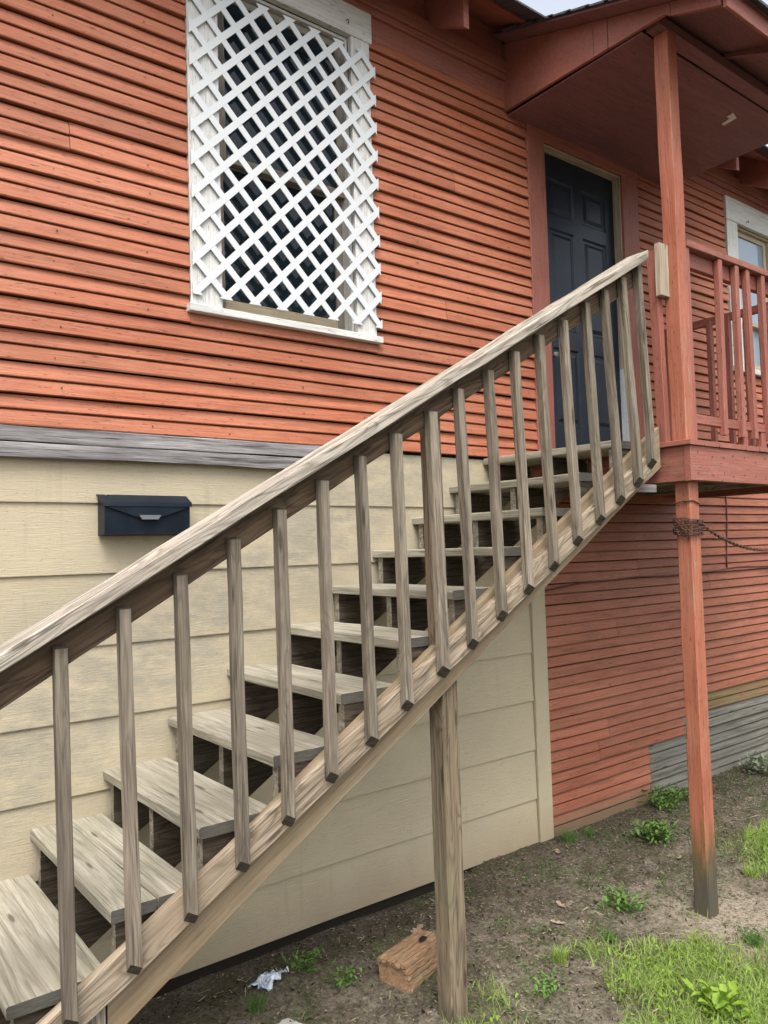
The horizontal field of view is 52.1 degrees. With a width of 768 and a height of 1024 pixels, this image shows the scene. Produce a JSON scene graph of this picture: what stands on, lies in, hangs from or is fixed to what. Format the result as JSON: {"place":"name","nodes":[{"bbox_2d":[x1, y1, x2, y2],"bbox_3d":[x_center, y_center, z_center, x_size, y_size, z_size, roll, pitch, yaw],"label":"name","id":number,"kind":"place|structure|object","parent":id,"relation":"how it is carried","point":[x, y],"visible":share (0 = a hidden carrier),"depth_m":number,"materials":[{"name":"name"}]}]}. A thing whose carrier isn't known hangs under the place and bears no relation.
{"place":"outdoors","nodes":[
{"label":"outdoors","id":0,"kind":"place"},
{"bbox_2d":[277,1018,301,1023],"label":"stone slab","id":1,"kind":"structure","parent":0,"point":[285,1021],"depth_m":3.24,"materials":[{"name":"grey stone"}]},
{"bbox_2d":[419,936,426,941],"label":"dead leaf","id":2,"kind":"object","parent":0,"point":[422,938],"visible":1,"depth_m":3.68,"materials":[{"name":"black plant"}]},
{"bbox_2d":[128,760,767,1023],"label":"ground","id":3,"kind":"structure","parent":0,"point":[334,994],"depth_m":3.96,"materials":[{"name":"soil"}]},
{"bbox_2d":[240,988,273,1014],"bbox_3d":[-0.548,2.074,3.329,0.178,0.090,0.168,-2,-3,-2],"label":"grass tuft","id":4,"kind":"object","parent":3,"relation":"on","point":[256,1008],"visible":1,"depth_m":3.33,"materials":[{"name":"green plant"}]},
{"bbox_2d":[248,966,288,990],"bbox_3d":[-0.523,2.102,3.550,0.126,0.052,0.188,-3,-3,24],"label":"wrapper","id":5,"kind":"object","parent":3,"relation":"on","point":[264,980],"visible":1,"depth_m":3.53,"materials":[{"name":"plastic"}]},
{"bbox_2d":[282,943,327,981],"bbox_3d":[-0.357,2.066,3.623,0.206,0.095,0.265,-1,-3,-14],"label":"weed","id":6,"kind":"object","parent":3,"relation":"on","point":[306,961],"visible":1,"depth_m":3.62,"materials":[{"name":"green plant"}]},
{"bbox_2d":[0,250,660,1023],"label":"staircase","id":7,"kind":"structure","parent":3,"relation":"on","point":[228,842],"depth_m":3.02,"materials":[{"name":"brown wood"}]},
{"bbox_2d":[323,959,370,987],"bbox_3d":[-0.156,2.078,3.521,0.252,0.079,0.180,-2,-3,15],"label":"weed","id":8,"kind":"object","parent":3,"relation":"on","point":[350,975],"visible":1,"depth_m":3.52,"materials":[{"name":"green plant"}]},
{"bbox_2d":[0,0,767,1023],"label":"house","id":9,"kind":"structure","parent":3,"relation":"on","point":[132,362],"depth_m":4.24,"materials":[{"name":"red"}]},
{"bbox_2d":[96,494,191,535],"bbox_3d":[-1.063,0.012,3.508,0.399,0.184,0.114,0,-3,-38],"label":"mailbox","id":10,"kind":"object","parent":9,"relation":"attached to","point":[138,515],"visible":0.98,"depth_m":3.46,"materials":[{"name":"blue metal"}]},
{"bbox_2d":[184,0,382,344],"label":"window","id":11,"kind":"structure","parent":9,"relation":"in","point":[340,17],"depth_m":4.19,"materials":[{"name":"white paint"}]},
{"bbox_2d":[188,0,382,328],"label":"lattice panel","id":12,"kind":"object","parent":9,"relation":"attached to","point":[225,132],"visible":1,"depth_m":4.08,"materials":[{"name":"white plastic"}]},
{"bbox_2d":[544,153,622,447],"bbox_3d":[1.433,-1.452,5.679,0.847,2.146,0.090,0,-3,-38],"label":"door","id":13,"kind":"structure","parent":9,"relation":"in","point":[579,203],"depth_m":5.68,"materials":[{"name":"blue paint"}]},
{"bbox_2d":[545,565,767,590],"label":"cable","id":14,"kind":"object","parent":9,"relation":"attached to","point":[644,576],"visible":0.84,"depth_m":5.77,"materials":[{"name":"red plastic"}]},
{"bbox_2d":[725,496,727,567],"bbox_3d":[2.865,0.095,6.587,0.051,0.741,0.012,0,-3,-38],"label":"cable","id":15,"kind":"object","parent":9,"relation":"attached to","point":[726,529],"visible":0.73,"depth_m":6.59,"materials":[{"name":"red plastic"}]},
{"bbox_2d":[722,195,767,377],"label":"window","id":16,"kind":"structure","parent":9,"relation":"in","point":[741,244],"depth_m":7.14,"materials":[{"name":"white paint"}]},
{"bbox_2d":[377,929,436,992],"bbox_3d":[0.136,2.084,3.628,0.182,0.163,0.343,-4,-3,38],"label":"ribbed block","id":17,"kind":"object","parent":3,"relation":"on","point":[408,964],"depth_m":3.55,"materials":[{"name":"wood"}]},
{"bbox_2d":[411,924,422,932],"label":"dead leaf","id":18,"kind":"object","parent":3,"relation":"on","point":[419,926],"visible":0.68,"depth_m":3.97,"materials":[{"name":"brown plant"}]},
{"bbox_2d":[130,764,767,1023],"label":"soil clods","id":19,"kind":"object","parent":3,"relation":"on","point":[364,979],"visible":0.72,"depth_m":4.04,"materials":[{"name":"brown soil"}]},
{"bbox_2d":[140,763,767,1023],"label":"wood chips","id":20,"kind":"object","parent":3,"relation":"on","point":[541,922],"visible":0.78,"depth_m":4.03,"materials":[{"name":"brown wood"}]},
{"bbox_2d":[140,771,767,1023],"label":"dark crumbs","id":21,"kind":"object","parent":3,"relation":"on","point":[475,984],"visible":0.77,"depth_m":3.89,"materials":[{"name":"black"}]},
{"bbox_2d":[190,764,766,1023],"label":"dry straw","id":22,"kind":"object","parent":3,"relation":"on","point":[504,937],"visible":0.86,"depth_m":3.90,"materials":[{"name":"plant"}]},
{"bbox_2d":[521,969,569,999],"bbox_3d":[0.702,2.072,3.438,0.191,0.075,0.190,-1,-3,-17],"label":"weed","id":23,"kind":"object","parent":3,"relation":"on","point":[546,987],"visible":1,"depth_m":3.43,"materials":[{"name":"green plant"}]},
{"bbox_2d":[547,941,572,964],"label":"grass tuft","id":24,"kind":"object","parent":3,"relation":"on","point":[560,957],"visible":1,"depth_m":3.68,"materials":[{"name":"green plant"}]},
{"bbox_2d":[555,827,585,845],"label":"grass tuft","id":25,"kind":"object","parent":3,"relation":"on","point":[569,838],"visible":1,"depth_m":5.03,"materials":[{"name":"green plant"}]},
{"bbox_2d":[582,826,595,836],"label":"grass tuft","id":26,"kind":"object","parent":3,"relation":"on","point":[590,833],"visible":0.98,"depth_m":5.14,"materials":[{"name":"green plant"}]},
{"bbox_2d":[596,928,624,943],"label":"grass tuft","id":27,"kind":"object","parent":3,"relation":"on","point":[605,937],"visible":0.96,"depth_m":3.90,"materials":[{"name":"green plant"}]},
{"bbox_2d":[483,826,767,1023],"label":"lawn clover","id":28,"kind":"object","parent":3,"relation":"on","point":[635,966],"visible":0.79,"depth_m":3.60,"materials":[{"name":"green plant"}]},
{"bbox_2d":[593,878,659,916],"bbox_3d":[1.266,2.094,4.260,0.293,0.098,0.382,0,-3,-38],"label":"weed","id":29,"kind":"object","parent":3,"relation":"on","point":[621,896],"visible":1,"depth_m":4.22,"materials":[{"name":"green plant"}]},
{"bbox_2d":[494,0,767,918],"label":"porch","id":30,"kind":"object","parent":3,"relation":"on","point":[668,96],"visible":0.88,"depth_m":4.60,"materials":[{"name":"red paint"}]},
{"bbox_2d":[674,500,699,504],"bbox_3d":[1.661,-0.052,4.314,0.110,0.022,0.110,0,-3,-38],"label":"wire loop","id":31,"kind":"object","parent":30,"relation":"attached to","point":[686,501],"visible":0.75,"depth_m":4.27,"materials":[{"name":"metal"}]},
{"bbox_2d":[672,517,767,551],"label":"chain","id":32,"kind":"object","parent":30,"relation":"attached to","point":[693,523],"visible":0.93,"depth_m":4.28,"materials":[{"name":"metal"}]},
{"bbox_2d":[622,818,690,847],"bbox_3d":[1.735,2.071,5.111,0.361,0.125,0.398,0,-3,-38],"label":"weed","id":33,"kind":"object","parent":3,"relation":"on","point":[657,829],"visible":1,"depth_m":5.06,"materials":[{"name":"green plant"}]},
{"bbox_2d":[638,783,688,810],"bbox_3d":[2.017,2.047,5.636,0.355,0.156,0.371,0,-3,-38],"label":"weed","id":34,"kind":"object","parent":3,"relation":"on","point":[662,803],"visible":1,"depth_m":5.62,"materials":[{"name":"green plant"}]},
{"bbox_2d":[670,783,688,799],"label":"weed","id":35,"kind":"object","parent":3,"relation":"on","point":[684,788],"visible":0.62,"depth_m":5.81,"materials":[{"name":"green plant"}]},
{"bbox_2d":[681,978,750,1021],"bbox_3d":[1.421,2.072,3.342,0.259,0.128,0.196,-2,-3,6],"label":"weed","id":36,"kind":"object","parent":3,"relation":"on","point":[718,997],"visible":0.79,"depth_m":3.33,"materials":[{"name":"green plant"}]},
{"bbox_2d":[735,926,767,953],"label":"grass tuft","id":37,"kind":"object","parent":3,"relation":"on","point":[753,939],"visible":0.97,"depth_m":3.90,"materials":[{"name":"green plant"}]},
{"bbox_2d":[737,751,767,775],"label":"weed","id":38,"kind":"object","parent":3,"relation":"on","point":[756,765],"visible":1,"depth_m":6.33,"materials":[{"name":"green plant"}]},
{"bbox_2d":[740,863,764,879],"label":"grass tuft","id":39,"kind":"object","parent":3,"relation":"on","point":[751,872],"visible":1,"depth_m":4.62,"materials":[{"name":"green plant"}]},
{"bbox_2d":[437,817,767,1023],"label":"lawn grass","id":40,"kind":"structure","parent":0,"point":[651,981],"depth_m":3.57,"materials":[{"name":"green plant"}]},
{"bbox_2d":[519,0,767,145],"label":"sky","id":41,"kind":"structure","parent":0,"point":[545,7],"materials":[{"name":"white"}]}
]}

